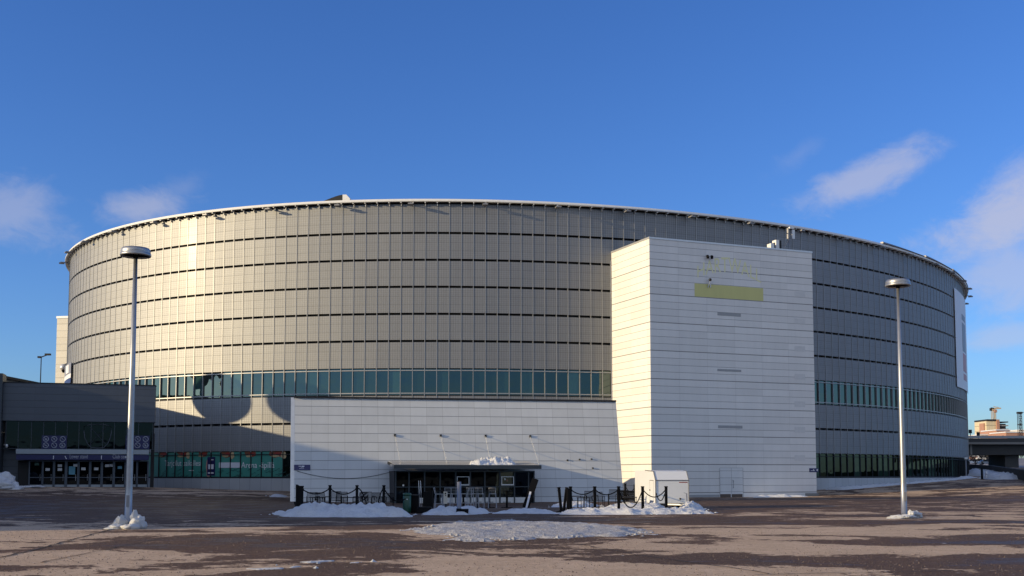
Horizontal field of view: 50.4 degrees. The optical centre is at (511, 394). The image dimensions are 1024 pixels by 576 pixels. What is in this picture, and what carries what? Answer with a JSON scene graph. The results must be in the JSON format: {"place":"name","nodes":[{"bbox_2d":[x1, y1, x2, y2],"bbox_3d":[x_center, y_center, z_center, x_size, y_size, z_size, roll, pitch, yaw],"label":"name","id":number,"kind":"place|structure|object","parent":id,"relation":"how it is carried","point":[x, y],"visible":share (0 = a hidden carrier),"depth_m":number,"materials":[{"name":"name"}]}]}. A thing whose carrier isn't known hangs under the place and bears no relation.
{"place":"outdoors","nodes":[
{"label":"outdoors","id":0,"kind":"place"},
{"bbox_2d":[0,468,1023,575],"bbox_3d":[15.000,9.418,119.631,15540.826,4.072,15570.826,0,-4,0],"label":"ground","id":1,"kind":"structure","parent":0,"point":[975,507],"depth_m":32.51,"materials":[{"name":"asphalt"}]},
{"bbox_2d":[0,471,23,489],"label":"snow lump","id":2,"kind":"object","parent":1,"relation":"on","point":[8,481],"visible":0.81,"depth_m":102.55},
{"bbox_2d":[0,373,34,472],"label":"side wing","id":3,"kind":"structure","parent":1,"relation":"on","point":[4,378],"depth_m":111.91,"materials":[{"name":"metal"}]},
{"bbox_2d":[55,316,67,382],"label":"tower","id":4,"kind":"structure","parent":1,"relation":"on","point":[61,340],"depth_m":176.88,"materials":[{"name":"metal"}]},
{"bbox_2d":[2,382,156,486],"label":"entrance pavilion","id":5,"kind":"structure","parent":1,"relation":"on","point":[90,421],"depth_m":113.92,"materials":[{"name":"metal"}]},
{"bbox_2d":[6,421,17,447],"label":"window","id":6,"kind":"structure","parent":5,"relation":"in","point":[12,426],"depth_m":112.41,"materials":[{"name":"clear glass"}]},
{"bbox_2d":[18,421,30,447],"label":"window","id":7,"kind":"structure","parent":5,"relation":"in","point":[24,426],"depth_m":112.74,"materials":[{"name":"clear glass"}]},
{"bbox_2d":[28,461,42,485],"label":"door","id":8,"kind":"structure","parent":5,"relation":"in","point":[35,475],"depth_m":112.74,"materials":[{"name":"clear glass"}]},
{"bbox_2d":[31,421,43,447],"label":"window","id":9,"kind":"structure","parent":5,"relation":"in","point":[37,426],"depth_m":113.07,"materials":[{"name":"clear glass"}]},
{"bbox_2d":[43,461,53,486],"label":"door","id":10,"kind":"structure","parent":5,"relation":"in","point":[48,466],"depth_m":113.07,"materials":[{"name":"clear glass"}]},
{"bbox_2d":[44,422,54,435],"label":"window","id":11,"kind":"structure","parent":5,"relation":"in","point":[49,427],"depth_m":113.45,"materials":[{"name":"clear glass"}]},
{"bbox_2d":[41,435,66,448],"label":"prohibition sign","id":12,"kind":"object","parent":5,"relation":"attached to","point":[54,442],"visible":1,"depth_m":113.09,"materials":[{"name":"plastic"}]},
{"bbox_2d":[53,461,65,486],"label":"door","id":13,"kind":"structure","parent":5,"relation":"in","point":[59,466],"depth_m":113.37,"materials":[{"name":"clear glass"}]},
{"bbox_2d":[56,422,66,435],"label":"window","id":14,"kind":"structure","parent":5,"relation":"in","point":[61,427],"depth_m":113.76,"materials":[{"name":"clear glass"}]},
{"bbox_2d":[66,461,78,486],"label":"door","id":15,"kind":"structure","parent":5,"relation":"in","point":[72,470],"depth_m":113.68,"materials":[{"name":"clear glass"}]},
{"bbox_2d":[67,422,78,448],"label":"window","id":16,"kind":"structure","parent":5,"relation":"in","point":[73,427],"depth_m":114.04,"materials":[{"name":"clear glass"}]},
{"bbox_2d":[2,421,153,449],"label":"window frame","id":17,"kind":"structure","parent":5,"relation":"in","point":[6,421],"depth_m":113.87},
{"bbox_2d":[78,461,89,486],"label":"door","id":18,"kind":"structure","parent":5,"relation":"in","point":[84,466],"depth_m":114.01,"materials":[{"name":"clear glass"}]},
{"bbox_2d":[79,422,90,448],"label":"window","id":19,"kind":"structure","parent":5,"relation":"in","point":[87,430],"depth_m":114.34,"materials":[{"name":"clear glass"}]},
{"bbox_2d":[90,461,101,486],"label":"door","id":20,"kind":"structure","parent":5,"relation":"in","point":[95,466],"depth_m":114.34,"materials":[{"name":"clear glass"}]},
{"bbox_2d":[91,422,102,448],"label":"window","id":21,"kind":"structure","parent":5,"relation":"in","point":[97,443],"depth_m":114.68,"materials":[{"name":"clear glass"}]},
{"bbox_2d":[101,461,113,486],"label":"door","id":22,"kind":"structure","parent":5,"relation":"in","point":[107,466],"depth_m":114.65,"materials":[{"name":"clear glass"}]},
{"bbox_2d":[103,422,113,448],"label":"window","id":23,"kind":"structure","parent":5,"relation":"in","point":[107,431],"depth_m":115.00,"materials":[{"name":"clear glass"}]},
{"bbox_2d":[113,461,125,486],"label":"door","id":24,"kind":"structure","parent":5,"relation":"in","point":[119,466],"depth_m":114.99,"materials":[{"name":"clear glass"}]},
{"bbox_2d":[114,422,126,448],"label":"window","id":25,"kind":"structure","parent":5,"relation":"in","point":[120,428],"depth_m":115.33,"materials":[{"name":"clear glass"}]},
{"bbox_2d":[125,435,149,448],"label":"prohibition sign","id":26,"kind":"object","parent":5,"relation":"attached to","point":[141,442],"visible":0.67,"depth_m":115.47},
{"bbox_2d":[136,461,148,486],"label":"door","id":27,"kind":"structure","parent":5,"relation":"in","point":[143,466],"depth_m":115.64,"materials":[{"name":"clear glass"}]},
{"bbox_2d":[139,423,152,448],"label":"window","id":28,"kind":"structure","parent":5,"relation":"in","point":[145,429],"depth_m":116.09,"materials":[{"name":"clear glass"}]},
{"bbox_2d":[104,514,127,529],"bbox_3d":[-13.912,4.545,38.250,0.772,0.618,0.898,0,-4,0],"label":"snow lump","id":29,"kind":"object","parent":1,"relation":"on","point":[118,522],"visible":0.75,"depth_m":38.28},
{"bbox_2d":[120,509,146,529],"bbox_3d":[-13.272,4.457,38.235,0.682,0.799,1.092,-1,-4,14],"label":"snow lump","id":30,"kind":"object","parent":1,"relation":"on","point":[137,521],"visible":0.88,"depth_m":38.21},
{"bbox_2d":[120,246,150,523],"bbox_3d":[-14.075,-0.298,40.333,1.120,10.371,1.120,0,-4,0],"label":"street lamp","id":31,"kind":"object","parent":1,"relation":"on","point":[135,253],"visible":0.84,"depth_m":40.23,"materials":[{"name":"metal"}]},
{"bbox_2d":[279,501,413,516],"bbox_3d":[-7.985,5.555,53.021,6.904,0.777,7.497,0,-4,0],"label":"snow pile","id":32,"kind":"object","parent":1,"relation":"on","point":[324,509],"visible":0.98,"depth_m":50.33,"materials":[{"name":"snow"}]},
{"bbox_2d":[403,493,410,512],"bbox_3d":[-5.472,5.664,56.736,0.450,1.030,0.450,0,-4,0],"label":"litter bin","id":33,"kind":"object","parent":1,"relation":"on","point":[407,503],"visible":0.83,"depth_m":56.56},
{"bbox_2d":[411,494,419,512],"bbox_3d":[-5.100,5.762,57.210,0.460,0.955,0.550,0,-4,0],"label":"black crate","id":34,"kind":"object","parent":1,"relation":"on","point":[414,501],"visible":0.88,"depth_m":56.98,"materials":[{"name":"paint"}]},
{"bbox_2d":[418,481,433,507],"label":"covered stack","id":35,"kind":"object","parent":1,"relation":"on","point":[427,498],"visible":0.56,"depth_m":69.43,"materials":[{"name":"black paint"}]},
{"bbox_2d":[414,505,492,514],"bbox_3d":[-2.933,5.943,55.816,3.868,0.496,6.551,-2,-5,27],"label":"snow pile","id":36,"kind":"object","parent":1,"relation":"on","point":[447,510],"visible":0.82,"depth_m":54.54,"materials":[{"name":"snow"}]},
{"bbox_2d":[290,396,622,501],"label":"annex building","id":37,"kind":"structure","parent":1,"relation":"on","point":[343,445],"depth_m":88.81,"materials":[{"name":"metal"}]},
{"bbox_2d":[387,434,541,502],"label":"cafe front","id":38,"kind":"object","parent":37,"relation":"attached to","point":[515,484],"visible":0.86,"depth_m":84.98,"materials":[{"name":"black metal"}]},
{"bbox_2d":[396,472,407,502],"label":"door","id":39,"kind":"structure","parent":38,"relation":"in","point":[401,477],"depth_m":83.96,"materials":[{"name":"black glass"}]},
{"bbox_2d":[410,472,423,497],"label":"window","id":40,"kind":"structure","parent":38,"relation":"in","point":[415,477],"depth_m":84.25,"materials":[{"name":"black glass"}]},
{"bbox_2d":[425,472,438,496],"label":"window","id":41,"kind":"structure","parent":38,"relation":"in","point":[431,478],"depth_m":84.54,"materials":[{"name":"black glass"}]},
{"bbox_2d":[441,472,454,496],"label":"window","id":42,"kind":"structure","parent":38,"relation":"in","point":[447,478],"depth_m":84.85,"materials":[{"name":"black glass"}]},
{"bbox_2d":[456,472,468,496],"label":"window","id":43,"kind":"structure","parent":38,"relation":"in","point":[464,480],"depth_m":85.12,"materials":[{"name":"black glass"}]},
{"bbox_2d":[395,471,534,502],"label":"window frame","id":44,"kind":"structure","parent":38,"relation":"in","point":[439,486],"depth_m":85.20,"materials":[{"name":"metal"}]},
{"bbox_2d":[471,472,483,496],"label":"window","id":45,"kind":"structure","parent":38,"relation":"in","point":[477,478],"depth_m":85.39,"materials":[{"name":"black glass"}]},
{"bbox_2d":[470,456,514,464],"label":"snow pile","id":46,"kind":"object","parent":38,"relation":"on","point":[495,460],"visible":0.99,"depth_m":84.85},
{"bbox_2d":[486,472,498,496],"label":"window","id":47,"kind":"structure","parent":38,"relation":"in","point":[492,478],"depth_m":85.66,"materials":[{"name":"black glass"}]},
{"bbox_2d":[501,472,512,496],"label":"window","id":48,"kind":"structure","parent":38,"relation":"in","point":[510,479],"depth_m":85.93,"materials":[{"name":"black glass"}]},
{"bbox_2d":[515,472,526,496],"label":"window","id":49,"kind":"structure","parent":38,"relation":"in","point":[520,477],"depth_m":86.21,"materials":[{"name":"black glass"}]},
{"bbox_2d":[456,481,468,513],"bbox_3d":[-2.622,5.134,53.968,0.930,1.675,0.906,0,-4,0],"label":"pipe post","id":50,"kind":"object","parent":1,"relation":"on","point":[459,509],"visible":0.86,"depth_m":53.88,"materials":[{"name":"metal"}]},
{"bbox_2d":[59,195,972,490],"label":"arena","id":51,"kind":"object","parent":1,"relation":"on","point":[253,319],"visible":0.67,"depth_m":132.00},
{"bbox_2d":[161,375,167,399],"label":"window","id":52,"kind":"structure","parent":51,"relation":"in","point":[164,382],"depth_m":136.85,"materials":[{"name":"teal glass"}]},
{"bbox_2d":[169,375,175,399],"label":"window","id":53,"kind":"structure","parent":51,"relation":"in","point":[172,380],"depth_m":136.14,"materials":[{"name":"teal glass"}]},
{"bbox_2d":[177,374,184,398],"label":"window","id":54,"kind":"structure","parent":51,"relation":"in","point":[180,386],"depth_m":135.46,"materials":[{"name":"teal glass"}]},
{"bbox_2d":[186,374,192,398],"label":"window","id":55,"kind":"structure","parent":51,"relation":"in","point":[189,379],"depth_m":134.80,"materials":[{"name":"teal glass"}]},
{"bbox_2d":[194,374,201,397],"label":"window","id":56,"kind":"structure","parent":51,"relation":"in","point":[198,379],"depth_m":134.17,"materials":[{"name":"teal glass"}]},
{"bbox_2d":[204,373,211,397],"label":"window","id":57,"kind":"structure","parent":51,"relation":"in","point":[207,378],"depth_m":133.58,"materials":[{"name":"teal glass"}]},
{"bbox_2d":[213,373,220,397],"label":"window","id":58,"kind":"structure","parent":51,"relation":"in","point":[216,378],"depth_m":133.03,"materials":[{"name":"teal glass"}]},
{"bbox_2d":[222,372,230,397],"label":"window","id":59,"kind":"structure","parent":51,"relation":"in","point":[226,377],"depth_m":132.48,"materials":[{"name":"teal glass"}]},
{"bbox_2d":[232,372,240,396],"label":"window","id":60,"kind":"structure","parent":51,"relation":"in","point":[236,384],"depth_m":132.00,"materials":[{"name":"teal glass"}]},
{"bbox_2d":[242,371,251,396],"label":"window","id":61,"kind":"structure","parent":51,"relation":"in","point":[246,387],"depth_m":131.51,"materials":[{"name":"teal glass"}]},
{"bbox_2d":[253,371,261,396],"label":"window","id":62,"kind":"structure","parent":51,"relation":"in","point":[257,377],"depth_m":131.06,"materials":[{"name":"teal glass"}]},
{"bbox_2d":[263,371,272,395],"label":"window","id":63,"kind":"structure","parent":51,"relation":"in","point":[267,377],"depth_m":130.68,"materials":[{"name":"teal glass"}]},
{"bbox_2d":[274,371,283,395],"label":"window","id":64,"kind":"structure","parent":51,"relation":"in","point":[278,377],"depth_m":130.30,"materials":[{"name":"teal glass"}]},
{"bbox_2d":[285,370,294,395],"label":"window","id":65,"kind":"structure","parent":51,"relation":"in","point":[289,376],"depth_m":129.95,"materials":[{"name":"teal glass"}]},
{"bbox_2d":[296,370,305,395],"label":"window","id":66,"kind":"structure","parent":51,"relation":"in","point":[300,376],"depth_m":129.63,"materials":[{"name":"teal glass"}]},
{"bbox_2d":[307,370,316,395],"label":"window","id":67,"kind":"structure","parent":51,"relation":"in","point":[311,376],"depth_m":129.35,"materials":[{"name":"blue glass"}]},
{"bbox_2d":[318,370,328,394],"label":"window","id":68,"kind":"structure","parent":51,"relation":"in","point":[323,377],"depth_m":129.10,"materials":[{"name":"blue glass"}]},
{"bbox_2d":[330,369,339,394],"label":"window","id":69,"kind":"structure","parent":51,"relation":"in","point":[334,376],"depth_m":128.88,"materials":[{"name":"blue glass"}]},
{"bbox_2d":[341,369,351,394],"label":"window","id":70,"kind":"structure","parent":51,"relation":"in","point":[346,379],"depth_m":128.69,"materials":[{"name":"blue glass"}]},
{"bbox_2d":[353,369,363,394],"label":"window","id":71,"kind":"structure","parent":51,"relation":"in","point":[358,376],"depth_m":128.50,"materials":[{"name":"blue glass"}]},
{"bbox_2d":[365,369,375,394],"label":"window","id":72,"kind":"structure","parent":51,"relation":"in","point":[370,376],"depth_m":128.37,"materials":[{"name":"blue glass"}]},
{"bbox_2d":[377,369,387,394],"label":"window","id":73,"kind":"structure","parent":51,"relation":"in","point":[382,376],"depth_m":128.25,"materials":[{"name":"blue glass"}]},
{"bbox_2d":[389,369,399,394],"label":"window","id":74,"kind":"structure","parent":51,"relation":"in","point":[394,376],"depth_m":128.15,"materials":[{"name":"blue glass"}]},
{"bbox_2d":[401,369,411,394],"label":"window","id":75,"kind":"structure","parent":51,"relation":"in","point":[406,376],"depth_m":128.12,"materials":[{"name":"blue glass"}]},
{"bbox_2d":[413,369,423,394],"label":"window","id":76,"kind":"structure","parent":51,"relation":"in","point":[418,376],"depth_m":128.06,"materials":[{"name":"blue glass"}]},
{"bbox_2d":[425,369,435,394],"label":"window","id":77,"kind":"structure","parent":51,"relation":"in","point":[430,376],"depth_m":128.06,"materials":[{"name":"blue glass"}]},
{"bbox_2d":[437,369,447,394],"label":"window","id":78,"kind":"structure","parent":51,"relation":"in","point":[442,376],"depth_m":128.09,"materials":[{"name":"blue glass"}]},
{"bbox_2d":[449,369,460,394],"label":"window","id":79,"kind":"structure","parent":51,"relation":"in","point":[454,376],"depth_m":128.15,"materials":[{"name":"blue glass"}]},
{"bbox_2d":[461,369,472,394],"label":"window","id":80,"kind":"structure","parent":51,"relation":"in","point":[466,376],"depth_m":128.22,"materials":[{"name":"blue glass"}]},
{"bbox_2d":[473,369,484,394],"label":"window","id":81,"kind":"structure","parent":51,"relation":"in","point":[478,376],"depth_m":128.31,"materials":[{"name":"blue glass"}]},
{"bbox_2d":[485,369,496,394],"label":"window","id":82,"kind":"structure","parent":51,"relation":"in","point":[490,376],"depth_m":128.44,"materials":[{"name":"blue glass"}]},
{"bbox_2d":[497,369,508,394],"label":"window","id":83,"kind":"structure","parent":51,"relation":"in","point":[503,376],"depth_m":128.59,"materials":[{"name":"blue glass"}]},
{"bbox_2d":[510,369,520,394],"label":"window","id":84,"kind":"structure","parent":51,"relation":"in","point":[515,377],"depth_m":128.78,"materials":[{"name":"blue glass"}]},
{"bbox_2d":[522,370,532,394],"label":"window","id":85,"kind":"structure","parent":51,"relation":"in","point":[527,379],"depth_m":128.97,"materials":[{"name":"blue glass"}]},
{"bbox_2d":[533,370,543,394],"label":"window","id":86,"kind":"structure","parent":51,"relation":"in","point":[538,377],"depth_m":129.19,"materials":[{"name":"blue glass"}]},
{"bbox_2d":[545,370,555,395],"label":"window","id":87,"kind":"structure","parent":51,"relation":"in","point":[550,377],"depth_m":129.44,"materials":[{"name":"blue glass"}]},
{"bbox_2d":[557,370,567,395],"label":"window","id":88,"kind":"structure","parent":51,"relation":"in","point":[562,377],"depth_m":129.73,"materials":[{"name":"blue glass"}]},
{"bbox_2d":[569,370,578,395],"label":"window","id":89,"kind":"structure","parent":51,"relation":"in","point":[573,377],"depth_m":130.01,"materials":[{"name":"blue glass"}]},
{"bbox_2d":[580,371,590,395],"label":"window","id":90,"kind":"structure","parent":51,"relation":"in","point":[585,384],"depth_m":130.33,"materials":[{"name":"blue glass"}]},
{"bbox_2d":[592,371,601,395],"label":"window","id":91,"kind":"structure","parent":51,"relation":"in","point":[596,377],"depth_m":130.68,"materials":[{"name":"blue glass"}]},
{"bbox_2d":[603,371,610,396],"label":"window","id":92,"kind":"structure","parent":51,"relation":"in","point":[606,376],"depth_m":131.00,"materials":[{"name":"grey glass"}]},
{"bbox_2d":[820,454,826,477],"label":"window","id":93,"kind":"structure","parent":51,"relation":"in","point":[822,459],"depth_m":143.95,"materials":[{"name":"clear glass"}]},
{"bbox_2d":[934,393,958,415],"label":"window","id":94,"kind":"structure","parent":51,"relation":"in","point":[934,393],"depth_m":168.09,"materials":[{"name":"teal glass"}]},
{"bbox_2d":[954,288,967,392],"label":"banner","id":95,"kind":"object","parent":51,"relation":"hanging from","point":[961,342],"visible":1,"depth_m":180.22,"materials":[{"name":"fabric"}]},
{"bbox_2d":[492,508,559,513],"bbox_3d":[1.050,6.115,56.936,3.800,0.310,4.099,-1,-4,18],"label":"snow pile","id":96,"kind":"object","parent":1,"relation":"on","point":[526,511],"visible":0.97,"depth_m":55.70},
{"bbox_2d":[400,519,657,541],"bbox_3d":[0.485,4.651,37.700,8.760,0.194,14.293,0,-4,0],"label":"ice sheet","id":97,"kind":"object","parent":1,"relation":"on","point":[485,531],"visible":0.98,"depth_m":35.84,"materials":[{"name":"snow"}]},
{"bbox_2d":[522,478,537,507],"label":"leaning board","id":98,"kind":"object","parent":1,"relation":"on","point":[530,493],"visible":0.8,"depth_m":72.02,"materials":[{"name":"black paint"}]},
{"bbox_2d":[548,501,603,506],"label":"snow pile","id":99,"kind":"object","parent":1,"relation":"on","point":[574,503],"visible":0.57,"depth_m":74.50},
{"bbox_2d":[599,502,664,508],"bbox_3d":[7.423,6.710,65.234,4.564,0.556,10.308,-1,-4,9],"label":"snow pile","id":100,"kind":"object","parent":1,"relation":"on","point":[629,504],"visible":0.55,"depth_m":61.85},
{"bbox_2d":[556,506,717,514],"bbox_3d":[6.417,5.918,55.368,8.681,0.424,4.837,1,-4,-10],"label":"snow pile","id":101,"kind":"object","parent":1,"relation":"on","point":[652,510],"visible":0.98,"depth_m":54.17,"materials":[{"name":"snow"}]},
{"bbox_2d":[635,470,688,507],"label":"box trailer","id":102,"kind":"object","parent":1,"relation":"on","point":[654,482],"visible":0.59,"depth_m":66.02,"materials":[{"name":"metal"}]},
{"bbox_2d":[610,237,818,496],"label":"stair tower","id":103,"kind":"structure","parent":1,"relation":"on","point":[712,372],"depth_m":126.83,"materials":[{"name":"metal"}]},
{"bbox_2d":[720,468,743,496],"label":"door","id":104,"kind":"structure","parent":103,"relation":"in","point":[731,479],"depth_m":125.68,"materials":[{"name":"metal"}]},
{"bbox_2d":[885,278,910,514],"bbox_3d":[17.558,0.160,49.123,1.120,10.787,1.120,0,-4,0],"label":"street lamp","id":105,"kind":"object","parent":1,"relation":"on","point":[897,283],"visible":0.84,"depth_m":49.02,"materials":[{"name":"metal"}]},
{"bbox_2d":[825,476,976,489],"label":"snow pile","id":106,"kind":"object","parent":1,"relation":"on","point":[881,485],"visible":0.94,"depth_m":149.26,"materials":[{"name":"snow"}]},
{"bbox_2d":[886,509,922,518],"bbox_3d":[17.336,5.338,48.037,1.886,0.488,1.182,0,-4,0],"label":"snow lump","id":107,"kind":"object","parent":1,"relation":"on","point":[913,514],"visible":0.81,"depth_m":47.88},
{"bbox_2d":[968,468,996,475],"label":"snow pile","id":108,"kind":"object","parent":1,"relation":"on","point":[974,472],"visible":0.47,"depth_m":185.23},
{"bbox_2d":[974,419,1007,434],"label":"building","id":109,"kind":"structure","parent":1,"relation":"on","point":[987,424],"depth_m":620.55,"materials":[{"name":"concrete"}]},
{"bbox_2d":[968,435,1023,467],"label":"overpass","id":110,"kind":"object","parent":1,"relation":"on","point":[1004,451],"visible":0.52,"depth_m":232.55,"materials":[{"name":"concrete"}]},
{"bbox_2d":[969,464,1023,479],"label":"retaining wall","id":111,"kind":"structure","parent":1,"relation":"on","point":[1019,473],"depth_m":178.61,"materials":[{"name":"concrete"}]},
{"bbox_2d":[977,471,1017,479],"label":"snow pile","id":112,"kind":"object","parent":1,"relation":"on","point":[1003,475],"visible":0.7,"depth_m":165.50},
{"bbox_2d":[0,0,1023,457],"label":"sky","id":113,"kind":"structure","parent":0,"point":[900,123],"materials":[{"name":"blue"}]},
{"bbox_2d":[3,529,1023,575],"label":"parking lot","id":114,"kind":"structure","parent":0,"point":[508,552],"depth_m":25.93,"materials":[{"name":"asphalt"}]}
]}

